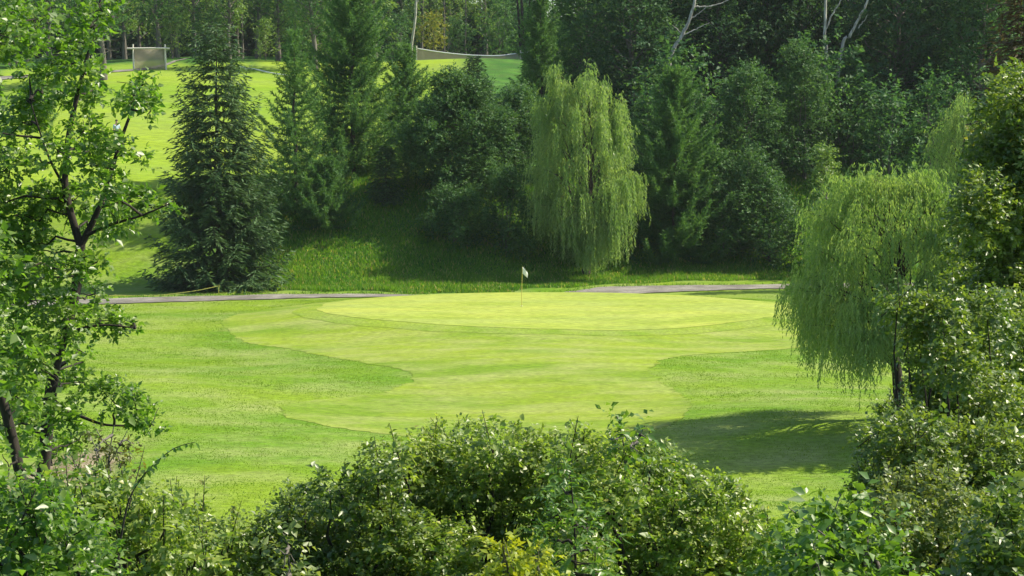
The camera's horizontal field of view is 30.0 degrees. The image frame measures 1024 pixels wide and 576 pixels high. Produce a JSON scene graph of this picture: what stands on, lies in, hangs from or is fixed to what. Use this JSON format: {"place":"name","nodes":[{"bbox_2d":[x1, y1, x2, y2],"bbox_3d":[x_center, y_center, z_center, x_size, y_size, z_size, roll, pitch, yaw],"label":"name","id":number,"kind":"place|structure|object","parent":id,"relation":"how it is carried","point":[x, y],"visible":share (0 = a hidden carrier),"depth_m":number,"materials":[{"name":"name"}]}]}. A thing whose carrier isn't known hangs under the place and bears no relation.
{"place":"outdoors","nodes":[
{"label":"outdoors","id":0,"kind":"place"},
{"bbox_2d":[13,283,913,305],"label":"path","id":1,"kind":"structure","parent":0,"point":[642,289],"depth_m":110.00,"materials":[{"name":"grey asphalt"}]},
{"bbox_2d":[0,56,1015,575],"bbox_3d":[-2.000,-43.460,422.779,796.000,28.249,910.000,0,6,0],"label":"ground","id":2,"kind":"structure","parent":0,"point":[130,262],"depth_m":76.50,"materials":[{"name":"green plant"}]},
{"bbox_2d":[0,211,62,518],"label":"broadleaf tree","id":3,"kind":"object","parent":2,"relation":"on","point":[15,449],"visible":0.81,"depth_m":18.29,"materials":[{"name":"green plant"}]},
{"bbox_2d":[0,0,70,130],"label":"broadleaf tree","id":4,"kind":"object","parent":2,"relation":"on","point":[18,25],"visible":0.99,"depth_m":23.67,"materials":[{"name":"green plant"}]},
{"bbox_2d":[25,0,77,61],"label":"woodland tree","id":5,"kind":"object","parent":2,"relation":"on","point":[48,23],"visible":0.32,"depth_m":210.25,"materials":[{"name":"green plant"}]},
{"bbox_2d":[0,470,135,575],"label":"bush","id":6,"kind":"object","parent":2,"relation":"on","point":[54,536],"visible":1,"depth_m":11.53,"materials":[{"name":"green plant"}]},
{"bbox_2d":[0,0,185,508],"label":"broadleaf tree","id":7,"kind":"object","parent":2,"relation":"on","point":[118,205],"visible":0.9,"depth_m":19.79,"materials":[{"name":"green plant"}]},
{"bbox_2d":[53,0,134,79],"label":"woodland tree","id":8,"kind":"object","parent":2,"relation":"on","point":[101,43],"visible":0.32,"depth_m":179.30,"materials":[{"name":"green plant"}]},
{"bbox_2d":[78,417,146,496],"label":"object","id":9,"kind":"object","parent":2,"relation":"on","point":[108,449],"visible":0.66,"depth_m":17.21,"materials":[{"name":"green plant"}]},
{"bbox_2d":[20,444,212,575],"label":"bush","id":10,"kind":"object","parent":2,"relation":"on","point":[103,501],"visible":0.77,"depth_m":14.39,"materials":[{"name":"green plant"}]},
{"bbox_2d":[108,0,147,58],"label":"woodland tree","id":11,"kind":"object","parent":2,"relation":"on","point":[124,46],"visible":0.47,"depth_m":216.12,"materials":[{"name":"green plant"}]},
{"bbox_2d":[115,0,161,53],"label":"woodland tree","id":12,"kind":"object","parent":2,"relation":"on","point":[139,40],"visible":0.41,"depth_m":227.84,"materials":[{"name":"green plant"}]},
{"bbox_2d":[127,44,169,69],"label":"net screen","id":13,"kind":"object","parent":2,"relation":"on","point":[151,57],"visible":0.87,"depth_m":191.18,"materials":[{"name":"grey fabric"}]},
{"bbox_2d":[124,0,183,46],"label":"woodland tree","id":14,"kind":"object","parent":2,"relation":"on","point":[156,14],"visible":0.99,"depth_m":201.75,"materials":[{"name":"green plant"}]},
{"bbox_2d":[117,442,199,575],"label":"sapling","id":15,"kind":"object","parent":2,"relation":"on","point":[148,471],"visible":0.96,"depth_m":13.69,"materials":[{"name":"green plant"}]},
{"bbox_2d":[151,0,196,58],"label":"woodland bush","id":16,"kind":"object","parent":2,"relation":"on","point":[173,25],"visible":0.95,"depth_m":203.31,"materials":[{"name":"green plant"}]},
{"bbox_2d":[150,0,199,57],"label":"woodland tree","id":17,"kind":"object","parent":2,"relation":"on","point":[177,55],"visible":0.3,"depth_m":224.05,"materials":[{"name":"green plant"}]},
{"bbox_2d":[169,0,215,57],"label":"woodland tree","id":18,"kind":"object","parent":2,"relation":"on","point":[192,12],"visible":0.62,"depth_m":211.84,"materials":[{"name":"green plant"}]},
{"bbox_2d":[183,1,234,57],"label":"woodland bush","id":19,"kind":"object","parent":2,"relation":"on","point":[195,25],"visible":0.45,"depth_m":208.00,"materials":[{"name":"green plant"}]},
{"bbox_2d":[146,476,277,575],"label":"bush","id":20,"kind":"object","parent":2,"relation":"on","point":[225,561],"visible":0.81,"depth_m":15.19,"materials":[{"name":"green plant"}]},
{"bbox_2d":[137,21,295,293],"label":"spruce tree","id":21,"kind":"object","parent":2,"relation":"on","point":[218,214],"visible":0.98,"depth_m":112.41,"materials":[{"name":"green plant"}]},
{"bbox_2d":[203,0,250,58],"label":"woodland tree","id":22,"kind":"object","parent":2,"relation":"on","point":[228,8],"visible":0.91,"depth_m":204.90,"materials":[{"name":"green plant"}]},
{"bbox_2d":[212,0,260,55],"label":"woodland tree","id":23,"kind":"object","parent":2,"relation":"on","point":[237,37],"visible":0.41,"depth_m":237.85,"materials":[{"name":"green plant"}]},
{"bbox_2d":[233,0,287,57],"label":"woodland tree","id":24,"kind":"object","parent":2,"relation":"on","point":[259,16],"visible":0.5,"depth_m":228.04,"materials":[{"name":"green plant"}]},
{"bbox_2d":[250,14,280,59],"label":"woodland bush","id":25,"kind":"object","parent":2,"relation":"on","point":[265,37],"visible":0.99,"depth_m":207.27,"materials":[{"name":"green plant"}]},
{"bbox_2d":[245,0,307,60],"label":"woodland tree","id":26,"kind":"object","parent":2,"relation":"on","point":[278,23],"visible":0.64,"depth_m":211.86,"materials":[{"name":"green plant"}]},
{"bbox_2d":[246,520,320,575],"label":"sapling","id":27,"kind":"object","parent":2,"relation":"on","point":[278,551],"visible":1,"depth_m":12.69,"materials":[{"name":"green plant"}]},
{"bbox_2d":[272,1,323,57],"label":"woodland bush","id":28,"kind":"object","parent":2,"relation":"on","point":[295,23],"visible":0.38,"depth_m":203.23,"materials":[{"name":"green plant"}]},
{"bbox_2d":[252,26,344,217],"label":"larch tree","id":29,"kind":"object","parent":2,"relation":"on","point":[292,77],"visible":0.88,"depth_m":122.10,"materials":[{"name":"green plant"}]},
{"bbox_2d":[275,0,341,68],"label":"woodland tree","id":30,"kind":"object","parent":2,"relation":"on","point":[310,8],"visible":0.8,"depth_m":193.69,"materials":[{"name":"green plant"}]},
{"bbox_2d":[271,154,370,232],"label":"bush","id":31,"kind":"object","parent":2,"relation":"on","point":[323,204],"visible":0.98,"depth_m":120.98,"materials":[{"name":"green plant"}]},
{"bbox_2d":[226,436,442,575],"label":"bush","id":32,"kind":"object","parent":2,"relation":"on","point":[344,551],"visible":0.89,"depth_m":15.50,"materials":[{"name":"green plant"}]},
{"bbox_2d":[278,0,418,180],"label":"larch tree","id":33,"kind":"object","parent":2,"relation":"on","point":[361,45],"visible":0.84,"depth_m":127.31,"materials":[{"name":"green plant"}]},
{"bbox_2d":[361,0,397,59],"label":"woodland tree","id":34,"kind":"object","parent":2,"relation":"on","point":[394,4],"visible":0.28,"depth_m":203.90,"materials":[{"name":"green plant"}]},
{"bbox_2d":[363,145,408,206],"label":"spruce tree","id":35,"kind":"object","parent":2,"relation":"on","point":[385,192],"visible":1,"depth_m":123.52,"materials":[{"name":"green plant"}]},
{"bbox_2d":[358,41,436,165],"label":"larch tree","id":36,"kind":"object","parent":2,"relation":"on","point":[409,77],"visible":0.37,"depth_m":131.72,"materials":[{"name":"green plant"}]},
{"bbox_2d":[372,3,422,61],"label":"woodland bush","id":37,"kind":"object","parent":2,"relation":"on","point":[397,31],"visible":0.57,"depth_m":212.18,"materials":[{"name":"green plant"}]},
{"bbox_2d":[378,0,421,43],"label":"woodland tree","id":38,"kind":"object","parent":2,"relation":"on","point":[400,5],"visible":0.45,"depth_m":239.13,"materials":[{"name":"green plant"}]},
{"bbox_2d":[386,142,422,190],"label":"bush","id":39,"kind":"object","parent":2,"relation":"on","point":[408,181],"visible":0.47,"depth_m":125.62,"materials":[{"name":"green plant"}]},
{"bbox_2d":[34,282,786,299],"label":"verge grass","id":40,"kind":"structure","parent":2,"relation":"on","point":[314,292],"depth_m":111.28,"materials":[{"name":"green plant"}]},
{"bbox_2d":[402,0,451,48],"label":"woodland tree","id":41,"kind":"object","parent":2,"relation":"on","point":[421,5],"visible":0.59,"depth_m":233.76,"materials":[{"name":"green plant"}]},
{"bbox_2d":[410,8,451,50],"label":"woodland bush","id":42,"kind":"object","parent":2,"relation":"on","point":[435,38],"visible":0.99,"depth_m":211.60,"materials":[{"name":"green plant"}]},
{"bbox_2d":[424,0,469,52],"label":"woodland tree","id":43,"kind":"object","parent":2,"relation":"on","point":[452,16],"visible":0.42,"depth_m":243.54,"materials":[{"name":"green plant"}]},
{"bbox_2d":[382,59,524,200],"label":"broadleaf tree","id":44,"kind":"object","parent":2,"relation":"on","point":[455,100],"visible":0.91,"depth_m":122.80,"materials":[{"name":"green plant"}]},
{"bbox_2d":[407,179,502,250],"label":"bush","id":45,"kind":"object","parent":2,"relation":"on","point":[452,216],"visible":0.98,"depth_m":119.44,"materials":[{"name":"green plant"}]},
{"bbox_2d":[437,10,475,53],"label":"woodland bush","id":46,"kind":"object","parent":2,"relation":"on","point":[451,34],"visible":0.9,"depth_m":221.92,"materials":[{"name":"green plant"}]},
{"bbox_2d":[368,411,577,575],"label":"bush","id":47,"kind":"object","parent":2,"relation":"on","point":[490,488],"visible":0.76,"depth_m":16.17,"materials":[{"name":"green plant"}]},
{"bbox_2d":[461,55,497,116],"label":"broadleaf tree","id":48,"kind":"object","parent":2,"relation":"on","point":[473,66],"visible":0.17,"depth_m":148.85,"materials":[{"name":"green plant"}]},
{"bbox_2d":[460,0,506,54],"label":"woodland tree","id":49,"kind":"object","parent":2,"relation":"on","point":[484,22],"visible":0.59,"depth_m":229.73,"materials":[{"name":"green plant"}]},
{"bbox_2d":[416,46,579,62],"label":"net fence","id":50,"kind":"object","parent":2,"relation":"on","point":[423,54],"visible":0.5,"depth_m":203.56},
{"bbox_2d":[475,0,526,54],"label":"woodland bush","id":51,"kind":"object","parent":2,"relation":"on","point":[496,8],"visible":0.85,"depth_m":219.48,"materials":[{"name":"green plant"}]},
{"bbox_2d":[5,0,1000,59],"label":"woods","id":52,"kind":"object","parent":2,"relation":"on","point":[117,43],"visible":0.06,"depth_m":247.54,"materials":[{"name":"green plant"}]},
{"bbox_2d":[461,157,548,262],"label":"broadleaf tree","id":53,"kind":"object","parent":2,"relation":"on","point":[510,192],"visible":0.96,"depth_m":119.45,"materials":[{"name":"green plant"}]},
{"bbox_2d":[471,78,551,183],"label":"broadleaf tree","id":54,"kind":"object","parent":2,"relation":"on","point":[517,100],"visible":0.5,"depth_m":127.02,"materials":[{"name":"green plant"}]},
{"bbox_2d":[468,527,570,575],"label":"bush","id":55,"kind":"object","parent":2,"relation":"on","point":[508,566],"visible":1,"depth_m":13.24,"materials":[{"name":"green plant"}]},
{"bbox_2d":[499,1,554,52],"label":"woodland bush","id":56,"kind":"object","parent":2,"relation":"on","point":[515,34],"visible":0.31,"depth_m":213.73,"materials":[{"name":"green plant"}]},
{"bbox_2d":[507,0,571,150],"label":"larch tree","id":57,"kind":"object","parent":2,"relation":"on","point":[540,51],"visible":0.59,"depth_m":137.46,"materials":[{"name":"green plant"}]},
{"bbox_2d":[292,298,801,335],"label":"collar","id":58,"kind":"object","parent":2,"relation":"on","point":[311,311],"visible":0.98,"depth_m":91.12,"materials":[{"name":"green plant"}]},
{"bbox_2d":[220,300,879,439],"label":"fairway","id":59,"kind":"structure","parent":2,"relation":"on","point":[558,381],"depth_m":78.04,"materials":[{"name":"green plant"}]},
{"bbox_2d":[317,292,797,329],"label":"putting green","id":60,"kind":"object","parent":2,"relation":"on","point":[586,310],"visible":0.98,"depth_m":97.78,"materials":[{"name":"green plant"}]},
{"bbox_2d":[517,458,634,575],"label":"sapling","id":61,"kind":"object","parent":2,"relation":"on","point":[572,518],"visible":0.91,"depth_m":14.05,"materials":[{"name":"green plant"}]},
{"bbox_2d":[234,165,919,293],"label":"rough grass","id":62,"kind":"structure","parent":2,"relation":"on","point":[440,281],"depth_m":119.66,"materials":[{"name":"green plant"}]},
{"bbox_2d":[519,58,650,278],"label":"willow tree","id":63,"kind":"object","parent":2,"relation":"on","point":[591,228],"visible":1,"depth_m":117.26,"materials":[{"name":"green plant"}]},
{"bbox_2d":[547,0,637,126],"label":"woodland tree","id":64,"kind":"object","parent":2,"relation":"on","point":[565,7],"visible":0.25,"depth_m":147.65,"materials":[{"name":"green plant"}]},
{"bbox_2d":[547,0,645,98],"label":"woodland tree","id":65,"kind":"object","parent":2,"relation":"on","point":[583,47],"visible":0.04,"depth_m":165.59,"materials":[{"name":"green plant"}]},
{"bbox_2d":[586,155,662,245],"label":"broadleaf tree","id":66,"kind":"object","parent":2,"relation":"on","point":[641,223],"visible":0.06,"depth_m":123.65,"materials":[{"name":"green plant"}]},
{"bbox_2d":[559,0,692,152],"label":"woodland tree","id":67,"kind":"object","parent":2,"relation":"on","point":[639,9],"visible":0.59,"depth_m":140.92,"materials":[{"name":"green plant"}]},
{"bbox_2d":[586,402,666,500],"bbox_3d":[0.882,1.334,15.434,0.593,0.838,0.661,4,7,39],"label":"sapling","id":68,"kind":"object","parent":2,"relation":"on","point":[623,433],"visible":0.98,"depth_m":15.34,"materials":[{"name":"green plant"}]},
{"bbox_2d":[519,415,788,575],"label":"bush","id":69,"kind":"object","parent":2,"relation":"on","point":[700,529],"visible":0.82,"depth_m":15.71,"materials":[{"name":"green plant"}]},
{"bbox_2d":[621,73,691,171],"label":"woodland bush","id":70,"kind":"object","parent":2,"relation":"on","point":[643,100],"visible":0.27,"depth_m":131.99,"materials":[{"name":"green plant"}]},
{"bbox_2d":[605,0,721,123],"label":"woodland tree","id":71,"kind":"object","parent":2,"relation":"on","point":[670,1],"visible":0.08,"depth_m":148.45,"materials":[{"name":"green plant"}]},
{"bbox_2d":[620,63,739,266],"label":"larch tree","id":72,"kind":"object","parent":2,"relation":"on","point":[670,143],"visible":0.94,"depth_m":122.38,"materials":[{"name":"green plant"}]},
{"bbox_2d":[617,22,743,164],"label":"tree","id":73,"kind":"object","parent":2,"relation":"on","point":[675,58],"visible":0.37,"depth_m":135.29,"materials":[{"name":"green plant"}]},
{"bbox_2d":[668,0,727,65],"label":"bare tree","id":74,"kind":"object","parent":2,"relation":"on","point":[682,34],"visible":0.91,"depth_m":138.54,"materials":[{"name":"grey plant"}]},
{"bbox_2d":[667,152,741,246],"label":"broadleaf tree","id":75,"kind":"object","parent":2,"relation":"on","point":[708,230],"visible":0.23,"depth_m":124.85,"materials":[{"name":"green plant"}]},
{"bbox_2d":[686,80,744,164],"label":"woodland bush","id":76,"kind":"object","parent":2,"relation":"on","point":[697,100],"visible":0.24,"depth_m":133.14,"materials":[{"name":"green plant"}]},
{"bbox_2d":[654,0,781,147],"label":"woodland tree","id":77,"kind":"object","parent":2,"relation":"on","point":[727,7],"visible":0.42,"depth_m":144.28,"materials":[{"name":"green plant"}]},
{"bbox_2d":[683,142,783,259],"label":"broadleaf tree","id":78,"kind":"object","parent":2,"relation":"on","point":[740,172],"visible":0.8,"depth_m":123.12,"materials":[{"name":"green plant"}]},
{"bbox_2d":[709,56,793,191],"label":"broadleaf tree","id":79,"kind":"object","parent":2,"relation":"on","point":[742,93],"visible":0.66,"depth_m":128.88,"materials":[{"name":"green plant"}]},
{"bbox_2d":[705,0,822,145],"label":"woodland tree","id":80,"kind":"object","parent":2,"relation":"on","point":[771,2],"visible":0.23,"depth_m":146.52,"materials":[{"name":"green plant"}]},
{"bbox_2d":[724,166,812,271],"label":"broadleaf tree","id":81,"kind":"object","parent":2,"relation":"on","point":[782,228],"visible":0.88,"depth_m":123.09,"materials":[{"name":"green plant"}]},
{"bbox_2d":[744,74,819,166],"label":"woodland bush","id":82,"kind":"object","parent":2,"relation":"on","point":[808,132],"visible":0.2,"depth_m":136.31,"materials":[{"name":"green plant"}]},
{"bbox_2d":[746,0,863,140],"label":"woodland tree","id":83,"kind":"object","parent":2,"relation":"on","point":[808,15],"visible":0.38,"depth_m":145.48,"materials":[{"name":"green plant"}]},
{"bbox_2d":[759,34,851,179],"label":"broadleaf tree","id":84,"kind":"object","parent":2,"relation":"on","point":[799,66],"visible":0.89,"depth_m":131.55,"materials":[{"name":"green plant"}]},
{"bbox_2d":[796,137,847,276],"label":"broadleaf tree","id":85,"kind":"object","parent":2,"relation":"on","point":[825,158],"visible":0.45,"depth_m":111.72,"materials":[{"name":"green plant"}]},
{"bbox_2d":[758,14,893,165],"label":"tree","id":86,"kind":"object","parent":2,"relation":"on","point":[828,63],"visible":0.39,"depth_m":136.06,"materials":[{"name":"green plant"}]},
{"bbox_2d":[790,181,869,268],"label":"woodland bush","id":87,"kind":"object","parent":2,"relation":"on","point":[800,250],"visible":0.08,"depth_m":122.75,"materials":[{"name":"green plant"}]},
{"bbox_2d":[823,0,840,140],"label":"bare tree","id":88,"kind":"object","parent":2,"relation":"on","point":[825,27],"visible":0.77,"depth_m":138.03,"materials":[{"name":"grey plant"}]},
{"bbox_2d":[725,472,942,575],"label":"bush","id":89,"kind":"object","parent":2,"relation":"on","point":[850,530],"visible":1,"depth_m":13.18,"materials":[{"name":"green plant"}]},
{"bbox_2d":[829,0,868,142],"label":"bare tree","id":90,"kind":"object","parent":2,"relation":"on","point":[851,31],"visible":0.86,"depth_m":138.39,"materials":[{"name":"grey plant"}]},
{"bbox_2d":[806,59,894,166],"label":"woodland bush","id":91,"kind":"object","parent":2,"relation":"on","point":[853,155],"visible":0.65,"depth_m":134.97,"materials":[{"name":"green plant"}]},
{"bbox_2d":[809,0,911,137],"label":"woodland tree","id":92,"kind":"object","parent":2,"relation":"on","point":[850,22],"visible":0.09,"depth_m":149.15,"materials":[{"name":"green plant"}]},
{"bbox_2d":[772,159,965,416],"bbox_3d":[12.472,0.222,64.884,7.307,9.247,7.192,0,6,0],"label":"willow tree","id":93,"kind":"object","parent":2,"relation":"on","point":[838,319],"visible":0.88,"depth_m":63.77,"materials":[{"name":"green plant"}]},
{"bbox_2d":[835,69,932,184],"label":"woodland bush","id":94,"kind":"object","parent":2,"relation":"on","point":[885,146],"visible":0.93,"depth_m":131.46,"materials":[{"name":"green plant"}]},
{"bbox_2d":[827,0,976,153],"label":"woodland tree","id":95,"kind":"object","parent":2,"relation":"on","point":[880,43],"visible":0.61,"depth_m":140.57,"materials":[{"name":"green plant"}]},
{"bbox_2d":[840,376,1023,534],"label":"bush","id":96,"kind":"object","parent":2,"relation":"on","point":[936,448],"visible":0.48,"depth_m":18.32,"materials":[{"name":"green plant"}]},
{"bbox_2d":[876,0,993,138],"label":"woodland tree","id":97,"kind":"object","parent":2,"relation":"on","point":[919,17],"visible":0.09,"depth_m":146.70,"materials":[{"name":"green plant"}]},
{"bbox_2d":[888,57,987,171],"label":"woodland bush","id":98,"kind":"object","parent":2,"relation":"on","point":[930,87],"visible":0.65,"depth_m":132.85,"materials":[{"name":"green plant"}]},
{"bbox_2d":[859,456,1022,575],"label":"bush","id":99,"kind":"object","parent":2,"relation":"on","point":[931,510],"visible":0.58,"depth_m":14.79,"materials":[{"name":"green plant"}]},
{"bbox_2d":[868,261,1023,541],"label":"bush","id":100,"kind":"object","parent":2,"relation":"on","point":[948,377],"visible":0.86,"depth_m":20.12,"materials":[{"name":"green plant"}]},
{"bbox_2d":[914,90,991,284],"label":"willow tree","id":101,"kind":"object","parent":2,"relation":"on","point":[955,123],"visible":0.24,"depth_m":111.29,"materials":[{"name":"green plant"}]},
{"bbox_2d":[915,0,1023,147],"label":"woodland tree","id":102,"kind":"object","parent":2,"relation":"on","point":[977,79],"visible":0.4,"depth_m":137.78,"materials":[{"name":"green plant"}]},
{"bbox_2d":[933,56,1023,471],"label":"broadleaf tree","id":103,"kind":"object","parent":2,"relation":"on","point":[991,238],"visible":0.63,"depth_m":24.42,"materials":[{"name":"green plant"}]},
{"bbox_2d":[937,470,1023,575],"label":"bush","id":104,"kind":"object","parent":2,"relation":"on","point":[996,543],"visible":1,"depth_m":11.89,"materials":[{"name":"green plant"}]},
{"bbox_2d":[946,0,1023,266],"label":"conifer tree","id":105,"kind":"object","parent":2,"relation":"on","point":[1014,44],"visible":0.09,"depth_m":61.47,"materials":[{"name":"green plant"}]},
{"bbox_2d":[959,1,1023,103],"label":"woodland tree","id":106,"kind":"object","parent":2,"relation":"on","point":[985,33],"visible":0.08,"depth_m":144.39,"materials":[{"name":"green plant"}]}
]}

